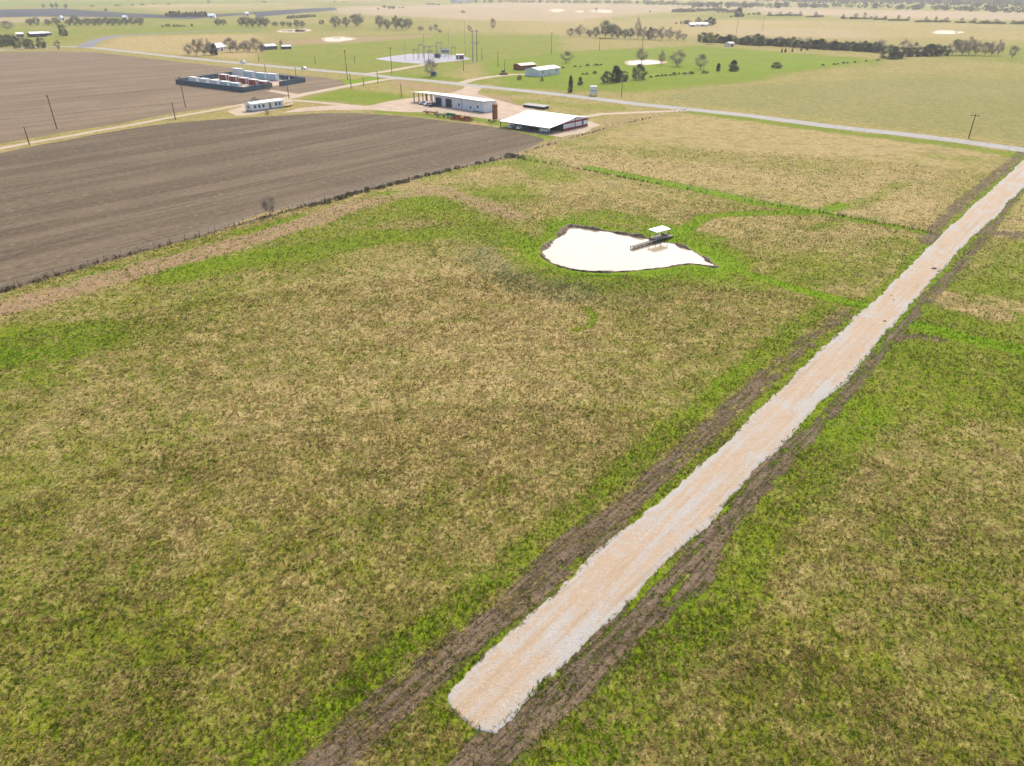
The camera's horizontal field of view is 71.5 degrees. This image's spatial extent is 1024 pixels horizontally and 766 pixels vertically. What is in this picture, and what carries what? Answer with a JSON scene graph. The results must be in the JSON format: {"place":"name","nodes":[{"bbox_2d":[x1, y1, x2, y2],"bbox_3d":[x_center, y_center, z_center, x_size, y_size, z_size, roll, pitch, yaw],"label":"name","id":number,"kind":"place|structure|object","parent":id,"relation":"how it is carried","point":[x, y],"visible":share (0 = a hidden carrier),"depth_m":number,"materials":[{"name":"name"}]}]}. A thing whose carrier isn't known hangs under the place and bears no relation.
{"place":"outdoors","nodes":[
{"label":"outdoors","id":0,"kind":"place"},
{"bbox_2d":[0,104,239,149],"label":"farm track","id":1,"kind":"structure","parent":0,"point":[15,145],"depth_m":256.45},
{"bbox_2d":[0,8,253,18],"bbox_3d":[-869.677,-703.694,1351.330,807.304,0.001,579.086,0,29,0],"label":"dark tilled field","id":2,"kind":"structure","parent":0,"point":[40,12],"depth_m":1269.56,"materials":[{"name":"soil"}]},
{"bbox_2d":[76,30,246,47],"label":"paved road","id":3,"kind":"structure","parent":0,"point":[91,43],"depth_m":692.82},
{"bbox_2d":[0,51,343,143],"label":"ploughed field","id":4,"kind":"structure","parent":0,"point":[29,78],"depth_m":349.45,"materials":[{"name":"soil"}]},
{"bbox_2d":[1,103,174,119],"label":"wheel track","id":5,"kind":"structure","parent":4,"relation":"on","point":[88,111],"depth_m":293.45,"materials":[{"name":"soil"}]},
{"bbox_2d":[9,88,171,102],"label":"wheel track","id":6,"kind":"structure","parent":4,"relation":"on","point":[85,96],"depth_m":330.51,"materials":[{"name":"soil"}]},
{"bbox_2d":[175,72,305,92],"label":"compound fence","id":7,"kind":"object","parent":4,"relation":"on","point":[293,80],"visible":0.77,"depth_m":362.99,"materials":[{"name":"metal"}]},
{"bbox_2d":[216,78,284,86],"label":"gravel pad","id":8,"kind":"object","parent":4,"relation":"on","point":[273,82],"visible":0.11,"depth_m":382.19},
{"bbox_2d":[218,74,229,79],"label":"container","id":9,"kind":"object","parent":8,"relation":"on","point":[223,76],"visible":0.91,"depth_m":387.02,"materials":[{"name":"metal"}]},
{"bbox_2d":[228,75,239,81],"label":"container","id":10,"kind":"object","parent":8,"relation":"on","point":[233,78],"visible":0.82,"depth_m":380.00,"materials":[{"name":"metal"}]},
{"bbox_2d":[231,68,243,76],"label":"container","id":11,"kind":"object","parent":8,"relation":"on","point":[237,71],"visible":0.8,"depth_m":400.05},
{"bbox_2d":[238,77,249,83],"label":"container","id":12,"kind":"object","parent":8,"relation":"on","point":[242,80],"visible":0.87,"depth_m":373.57,"materials":[{"name":"metal"}]},
{"bbox_2d":[243,70,254,77],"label":"container","id":13,"kind":"object","parent":8,"relation":"on","point":[249,74],"visible":0.9,"depth_m":396.11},
{"bbox_2d":[247,78,259,84],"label":"container","id":14,"kind":"object","parent":8,"relation":"on","point":[251,81],"visible":0.86,"depth_m":366.62,"materials":[{"name":"metal"}]},
{"bbox_2d":[254,72,265,78],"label":"container","id":15,"kind":"object","parent":8,"relation":"on","point":[260,75],"visible":0.95,"depth_m":390.83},
{"bbox_2d":[265,73,278,80],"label":"container","id":16,"kind":"object","parent":8,"relation":"on","point":[273,76],"visible":1,"depth_m":384.94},
{"bbox_2d":[208,43,226,50],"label":"house","id":17,"kind":"structure","parent":0,"point":[220,46],"depth_m":559.51,"materials":[{"name":"metal"}]},
{"bbox_2d":[0,113,544,290],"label":"ploughed field","id":18,"kind":"structure","parent":0,"point":[108,206],"depth_m":196.10,"materials":[{"name":"soil"}]},
{"bbox_2d":[0,237,73,260],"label":"wheel track","id":19,"kind":"structure","parent":18,"relation":"on","point":[35,248],"depth_m":139.39,"materials":[{"name":"soil"}]},
{"bbox_2d":[11,134,237,170],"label":"wheel track","id":20,"kind":"structure","parent":18,"relation":"on","point":[120,151],"depth_m":220.91,"materials":[{"name":"soil"}]},
{"bbox_2d":[267,90,299,95],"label":"farm track","id":21,"kind":"structure","parent":0,"point":[285,93],"depth_m":342.79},
{"bbox_2d":[253,7,336,16],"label":"dark tilled field","id":22,"kind":"structure","parent":0,"point":[271,13],"depth_m":1416.82,"materials":[{"name":"soil"}]},
{"bbox_2d":[236,78,392,105],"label":"farm track","id":23,"kind":"structure","parent":0,"point":[318,91],"depth_m":352.72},
{"bbox_2d":[283,99,370,107],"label":"farm track","id":24,"kind":"structure","parent":0,"point":[341,104],"depth_m":310.80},
{"bbox_2d":[325,37,351,40],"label":"stock pond water","id":25,"kind":"structure","parent":0,"point":[336,39],"depth_m":680.17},
{"bbox_2d":[367,64,425,73],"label":"farm track","id":26,"kind":"structure","parent":0,"point":[397,69],"depth_m":436.84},
{"bbox_2d":[458,74,524,83],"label":"farm track","id":27,"kind":"structure","parent":0,"point":[470,80],"depth_m":394.50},
{"bbox_2d":[492,103,497,120],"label":"elevator tower","id":28,"kind":"structure","parent":0,"point":[494,112],"depth_m":269.67,"materials":[{"name":"metal"}]},
{"bbox_2d":[0,0,1023,765],"bbox_3d":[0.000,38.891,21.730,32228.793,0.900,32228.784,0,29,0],"label":"ground","id":29,"kind":"structure","parent":0,"point":[954,94],"depth_m":90.75,"materials":[{"name":"plant"}]},
{"bbox_2d":[0,35,7,46],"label":"evergreen tree","id":30,"kind":"object","parent":29,"relation":"on","point":[3,42],"visible":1,"depth_m":595.54,"materials":[{"name":"green plant"}]},
{"bbox_2d":[4,34,11,45],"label":"evergreen tree","id":31,"kind":"object","parent":29,"relation":"on","point":[8,41],"visible":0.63,"depth_m":604.08,"materials":[{"name":"green plant"}]},
{"bbox_2d":[10,36,21,48],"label":"evergreen tree","id":32,"kind":"object","parent":29,"relation":"on","point":[13,41],"visible":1,"depth_m":580.21,"materials":[{"name":"green plant"}]},
{"bbox_2d":[22,38,35,48],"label":"evergreen tree","id":33,"kind":"object","parent":29,"relation":"on","point":[25,44],"visible":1,"depth_m":580.56,"materials":[{"name":"green plant"}]},
{"bbox_2d":[27,31,46,36],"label":"farm shed","id":34,"kind":"structure","parent":29,"relation":"on","point":[37,34],"depth_m":714.55,"materials":[{"name":"white metal"}]},
{"bbox_2d":[35,37,45,47],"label":"evergreen tree","id":35,"kind":"object","parent":29,"relation":"on","point":[43,45],"visible":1,"depth_m":585.08,"materials":[{"name":"green plant"}]},
{"bbox_2d":[57,24,67,35],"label":"evergreen tree","id":36,"kind":"object","parent":29,"relation":"on","point":[62,32],"visible":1,"depth_m":724.27,"materials":[{"name":"green plant"}]},
{"bbox_2d":[191,39,199,54],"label":"bare tree","id":37,"kind":"object","parent":29,"relation":"on","point":[195,45],"visible":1,"depth_m":521.42,"materials":[{"name":"brown plant"}]},
{"bbox_2d":[196,38,209,55],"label":"bare tree","id":38,"kind":"object","parent":29,"relation":"on","point":[205,48],"visible":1,"depth_m":522.40,"materials":[{"name":"brown plant"}]},
{"bbox_2d":[210,43,218,54],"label":"cedar tree","id":39,"kind":"object","parent":29,"relation":"on","point":[213,46],"visible":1,"depth_m":526.08,"materials":[{"name":"green plant"}]},
{"bbox_2d":[222,37,236,51],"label":"bare tree","id":40,"kind":"object","parent":29,"relation":"on","point":[227,40],"visible":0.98,"depth_m":548.75,"materials":[{"name":"brown plant"}]},
{"bbox_2d":[2,155,505,288],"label":"wire fence","id":41,"kind":"object","parent":29,"relation":"on","point":[225,226],"visible":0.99,"depth_m":148.50,"materials":[{"name":"metal"}]},
{"bbox_2d":[250,38,262,50],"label":"bare tree","id":42,"kind":"object","parent":29,"relation":"on","point":[254,40],"visible":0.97,"depth_m":548.73,"materials":[{"name":"brown plant"}]},
{"bbox_2d":[228,101,292,115],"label":"farm yard","id":43,"kind":"structure","parent":29,"relation":"on","point":[240,111],"depth_m":291.12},
{"bbox_2d":[245,98,283,111],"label":"mobile home","id":44,"kind":"object","parent":43,"relation":"on","point":[260,105],"visible":1,"depth_m":293.62,"materials":[{"name":"metal"}]},
{"bbox_2d":[259,44,276,49],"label":"farm shed","id":45,"kind":"structure","parent":29,"relation":"on","point":[270,46],"depth_m":572.05,"materials":[{"name":"metal"}]},
{"bbox_2d":[261,196,275,214],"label":"bare shrub","id":46,"kind":"object","parent":29,"relation":"on","point":[271,209],"visible":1,"depth_m":158.65,"materials":[{"name":"brown plant"}]},
{"bbox_2d":[328,15,341,26],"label":"budding tree","id":47,"kind":"object","parent":29,"relation":"on","point":[335,22],"visible":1,"depth_m":871.29,"materials":[{"name":"green plant"}]},
{"bbox_2d":[321,36,355,41],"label":"pond margin","id":48,"kind":"object","parent":29,"relation":"on","point":[324,40],"visible":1,"depth_m":693.11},
{"bbox_2d":[348,14,364,26],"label":"budding tree","id":49,"kind":"object","parent":29,"relation":"on","point":[356,19],"visible":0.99,"depth_m":891.57,"materials":[{"name":"green plant"}]},
{"bbox_2d":[374,15,383,27],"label":"budding tree","id":50,"kind":"object","parent":29,"relation":"on","point":[378,18],"visible":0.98,"depth_m":850.30,"materials":[{"name":"green plant"}]},
{"bbox_2d":[396,17,407,27],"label":"budding tree","id":51,"kind":"object","parent":29,"relation":"on","point":[398,22],"visible":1,"depth_m":821.65,"materials":[{"name":"green plant"}]},
{"bbox_2d":[283,86,534,119],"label":"farm yard","id":52,"kind":"structure","parent":29,"relation":"on","point":[505,110],"depth_m":298.17,"materials":[{"name":"gravel"}]},
{"bbox_2d":[413,91,442,101],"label":"pole shed","id":53,"kind":"structure","parent":52,"relation":"on","point":[425,92],"depth_m":311.59,"materials":[{"name":"metal"}]},
{"bbox_2d":[433,93,496,112],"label":"machine shed","id":54,"kind":"structure","parent":52,"relation":"on","point":[481,105],"depth_m":294.74,"materials":[{"name":"white metal"}]},
{"bbox_2d":[445,98,451,107],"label":"doorway","id":55,"kind":"structure","parent":54,"relation":"in","point":[448,102],"depth_m":300.45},
{"bbox_2d":[376,54,469,63],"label":"gravel pad","id":56,"kind":"object","parent":29,"relation":"on","point":[421,60],"visible":0.8,"depth_m":502.87,"materials":[{"name":"gravel"}]},
{"bbox_2d":[422,59,439,74],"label":"bare tree","id":57,"kind":"object","parent":29,"relation":"on","point":[428,62],"visible":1,"depth_m":399.95,"materials":[{"name":"brown plant"}]},
{"bbox_2d":[0,109,931,292],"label":"fence","id":58,"kind":"object","parent":29,"relation":"on","point":[130,252],"visible":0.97,"depth_m":162.71,"materials":[{"name":"wood"}]},
{"bbox_2d":[470,29,478,61],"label":"transmission structure","id":59,"kind":"object","parent":29,"relation":"on","point":[472,42],"visible":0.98,"depth_m":475.77,"materials":[{"name":"metal"}]},
{"bbox_2d":[513,62,536,69],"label":"hay shed","id":60,"kind":"structure","parent":29,"relation":"on","point":[520,66],"depth_m":434.51,"materials":[{"name":"red paint"}]},
{"bbox_2d":[522,103,549,109],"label":"shed","id":61,"kind":"structure","parent":29,"relation":"on","point":[536,106],"depth_m":298.43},
{"bbox_2d":[525,65,560,76],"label":"metal building","id":62,"kind":"structure","parent":29,"relation":"on","point":[538,71],"depth_m":405.70,"materials":[{"name":"metal"}]},
{"bbox_2d":[510,121,599,136],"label":"farm yard","id":63,"kind":"structure","parent":29,"relation":"on","point":[591,124],"depth_m":251.20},
{"bbox_2d":[499,110,589,133],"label":"barn","id":64,"kind":"structure","parent":63,"relation":"on","point":[550,120],"depth_m":255.57,"materials":[{"name":"white metal"}]},
{"bbox_2d":[560,51,573,62],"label":"bare tree","id":65,"kind":"object","parent":29,"relation":"on","point":[567,54],"visible":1,"depth_m":474.83,"materials":[{"name":"brown plant"}]},
{"bbox_2d":[567,76,573,91],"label":"cedar tree","id":66,"kind":"object","parent":29,"relation":"on","point":[570,84],"visible":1,"depth_m":342.44,"materials":[{"name":"green plant"}]},
{"bbox_2d":[590,86,596,95],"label":"water tank","id":67,"kind":"object","parent":29,"relation":"on","point":[593,89],"visible":1,"depth_m":330.96,"materials":[{"name":"metal"}]},
{"bbox_2d":[598,20,613,37],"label":"budding tree","id":68,"kind":"object","parent":29,"relation":"on","point":[604,29],"visible":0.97,"depth_m":693.60,"materials":[{"name":"green plant"}]},
{"bbox_2d":[601,71,612,82],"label":"evergreen tree","id":69,"kind":"object","parent":29,"relation":"on","point":[606,75],"visible":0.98,"depth_m":374.20,"materials":[{"name":"green plant"}]},
{"bbox_2d":[606,23,618,36],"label":"budding tree","id":70,"kind":"object","parent":29,"relation":"on","point":[610,31],"visible":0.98,"depth_m":691.67,"materials":[{"name":"green plant"}]},
{"bbox_2d":[609,65,621,81],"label":"cedar tree","id":71,"kind":"object","parent":29,"relation":"on","point":[616,70],"visible":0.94,"depth_m":377.40,"materials":[{"name":"green plant"}]},
{"bbox_2d":[616,70,628,80],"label":"evergreen tree","id":72,"kind":"object","parent":29,"relation":"on","point":[625,76],"visible":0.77,"depth_m":382.46,"materials":[{"name":"green plant"}]},
{"bbox_2d":[634,19,641,38],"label":"bare tree","id":73,"kind":"object","parent":29,"relation":"on","point":[639,29],"visible":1,"depth_m":682.80,"materials":[{"name":"brown plant"}]},
{"bbox_2d":[631,64,646,79],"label":"evergreen tree","id":74,"kind":"object","parent":29,"relation":"on","point":[635,72],"visible":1,"depth_m":388.37,"materials":[{"name":"green plant"}]},
{"bbox_2d":[635,47,649,61],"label":"bare tree","id":75,"kind":"object","parent":29,"relation":"on","point":[640,52],"visible":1,"depth_m":478.48,"materials":[{"name":"brown plant"}]},
{"bbox_2d":[625,59,667,64],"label":"pond margin","id":76,"kind":"object","parent":29,"relation":"on","point":[626,62],"visible":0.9,"depth_m":482.98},
{"bbox_2d":[668,49,685,65],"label":"bare tree","id":77,"kind":"object","parent":29,"relation":"on","point":[677,59],"visible":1,"depth_m":452.34,"materials":[{"name":"brown plant"}]},
{"bbox_2d":[695,54,707,68],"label":"bare tree","id":78,"kind":"object","parent":29,"relation":"on","point":[700,58],"visible":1,"depth_m":437.32,"materials":[{"name":"brown plant"}]},
{"bbox_2d":[704,32,714,43],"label":"spring tree","id":79,"kind":"object","parent":29,"relation":"on","point":[709,36],"visible":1,"depth_m":624.37,"materials":[{"name":"green plant"}]},
{"bbox_2d":[514,154,929,230],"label":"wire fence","id":80,"kind":"object","parent":29,"relation":"on","point":[745,195],"visible":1,"depth_m":168.90,"materials":[{"name":"metal"}]},
{"bbox_2d":[728,60,738,70],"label":"cedar tree","id":81,"kind":"object","parent":29,"relation":"on","point":[734,64],"visible":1,"depth_m":427.66,"materials":[{"name":"green plant"}]},
{"bbox_2d":[734,8,744,16],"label":"cedar tree","id":82,"kind":"object","parent":29,"relation":"on","point":[739,14],"visible":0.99,"depth_m":1165.13,"materials":[{"name":"green plant"}]},
{"bbox_2d":[459,239,1020,355],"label":"dead weeds","id":83,"kind":"object","parent":29,"relation":"on","point":[559,285],"visible":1,"depth_m":121.97,"materials":[{"name":"plant"}]},
{"bbox_2d":[474,0,1023,12],"bbox_3d":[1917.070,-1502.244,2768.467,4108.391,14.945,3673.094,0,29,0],"label":"woodland","id":84,"kind":"object","parent":29,"relation":"on","point":[996,3],"visible":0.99,"depth_m":1733.01,"materials":[{"name":"green plant"}]},
{"bbox_2d":[756,35,765,45],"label":"evergreen tree","id":85,"kind":"object","parent":29,"relation":"on","point":[760,41],"visible":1,"depth_m":607.27,"materials":[{"name":"green plant"}]},
{"bbox_2d":[816,41,829,49],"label":"evergreen tree","id":86,"kind":"object","parent":29,"relation":"on","point":[820,45],"visible":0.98,"depth_m":571.91,"materials":[{"name":"green plant"}]},
{"bbox_2d":[855,42,866,51],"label":"evergreen tree","id":87,"kind":"object","parent":29,"relation":"on","point":[859,47],"visible":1,"depth_m":553.60,"materials":[{"name":"green plant"}]},
{"bbox_2d":[879,44,900,58],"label":"evergreen tree","id":88,"kind":"object","parent":29,"relation":"on","point":[891,49],"visible":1,"depth_m":499.70,"materials":[{"name":"green plant"}]},
{"bbox_2d":[888,46,905,58],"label":"evergreen tree","id":89,"kind":"object","parent":29,"relation":"on","point":[903,52],"visible":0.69,"depth_m":501.90,"materials":[{"name":"green plant"}]},
{"bbox_2d":[900,39,912,49],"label":"bare tree","id":90,"kind":"object","parent":29,"relation":"on","point":[903,43],"visible":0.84,"depth_m":549.77,"materials":[{"name":"brown plant"}]},
{"bbox_2d":[901,48,913,56],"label":"evergreen tree","id":91,"kind":"object","parent":29,"relation":"on","point":[908,50],"visible":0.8,"depth_m":514.20,"materials":[{"name":"green plant"}]},
{"bbox_2d":[915,46,930,55],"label":"evergreen tree","id":92,"kind":"object","parent":29,"relation":"on","point":[923,49],"visible":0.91,"depth_m":517.65,"materials":[{"name":"green plant"}]},
{"bbox_2d":[923,43,940,55],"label":"evergreen tree","id":93,"kind":"object","parent":29,"relation":"on","point":[932,48],"visible":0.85,"depth_m":518.05,"materials":[{"name":"green plant"}]},
{"bbox_2d":[933,44,944,55],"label":"evergreen tree","id":94,"kind":"object","parent":29,"relation":"on","point":[940,49],"visible":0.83,"depth_m":520.42,"materials":[{"name":"green plant"}]},
{"bbox_2d":[939,45,950,55],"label":"evergreen tree","id":95,"kind":"object","parent":29,"relation":"on","point":[946,51],"visible":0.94,"depth_m":522.99,"materials":[{"name":"green plant"}]},
{"bbox_2d":[947,40,961,53],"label":"bare tree","id":96,"kind":"object","parent":29,"relation":"on","point":[955,43],"visible":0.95,"depth_m":525.11,"materials":[{"name":"brown plant"}]},
{"bbox_2d":[953,40,973,53],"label":"bare tree","id":97,"kind":"object","parent":29,"relation":"on","point":[960,48],"visible":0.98,"depth_m":524.87,"materials":[{"name":"brown plant"}]},
{"bbox_2d":[962,35,978,54],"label":"bare tree","id":98,"kind":"object","parent":29,"relation":"on","point":[972,42],"visible":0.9,"depth_m":524.75,"materials":[{"name":"brown plant"}]},
{"bbox_2d":[978,42,993,55],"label":"bare tree","id":99,"kind":"object","parent":29,"relation":"on","point":[984,48],"visible":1,"depth_m":522.14,"materials":[{"name":"brown plant"}]},
{"bbox_2d":[996,39,1006,53],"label":"bare tree","id":100,"kind":"object","parent":29,"relation":"on","point":[999,47],"visible":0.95,"depth_m":525.46,"materials":[{"name":"brown plant"}]},
{"bbox_2d":[1007,45,1019,56],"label":"bare tree","id":101,"kind":"object","parent":29,"relation":"on","point":[1014,52],"visible":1,"depth_m":504.13,"materials":[{"name":"brown plant"}]},
{"bbox_2d":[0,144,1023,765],"bbox_3d":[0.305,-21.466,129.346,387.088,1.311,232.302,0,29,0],"label":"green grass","id":102,"kind":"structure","parent":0,"point":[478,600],"depth_m":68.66,"materials":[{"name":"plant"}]},
{"bbox_2d":[1,46,1023,151],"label":"paved road","id":103,"kind":"structure","parent":0,"point":[984,144],"depth_m":303.05,"materials":[{"name":"asphalt"}]},
{"bbox_2d":[542,228,712,270],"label":"pond water","id":104,"kind":"structure","parent":0,"point":[583,249],"depth_m":136.68,"materials":[{"name":"liquid"}]},
{"bbox_2d":[630,234,674,248],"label":"fishing pier","id":105,"kind":"structure","parent":104,"relation":"in","point":[646,242],"depth_m":141.45,"materials":[{"name":"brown wood"}]},
{"bbox_2d":[648,225,669,239],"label":"pond shelter","id":106,"kind":"object","parent":105,"relation":"on","point":[656,230],"visible":0.93,"depth_m":143.72,"materials":[{"name":"white metal"}]},
{"bbox_2d":[540,224,718,272],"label":"pond bank","id":107,"kind":"structure","parent":0,"point":[563,230],"depth_m":139.70,"materials":[{"name":"soil"}]},
{"bbox_2d":[583,110,685,117],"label":"farm track","id":108,"kind":"structure","parent":0,"point":[592,115],"depth_m":288.80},
{"bbox_2d":[628,61,661,64],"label":"stock pond water","id":109,"kind":"structure","parent":0,"point":[642,62],"depth_m":476.64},
{"bbox_2d":[447,160,1023,732],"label":"gravel road","id":110,"kind":"structure","parent":0,"point":[511,668],"depth_m":68.42,"materials":[{"name":"gravel"}]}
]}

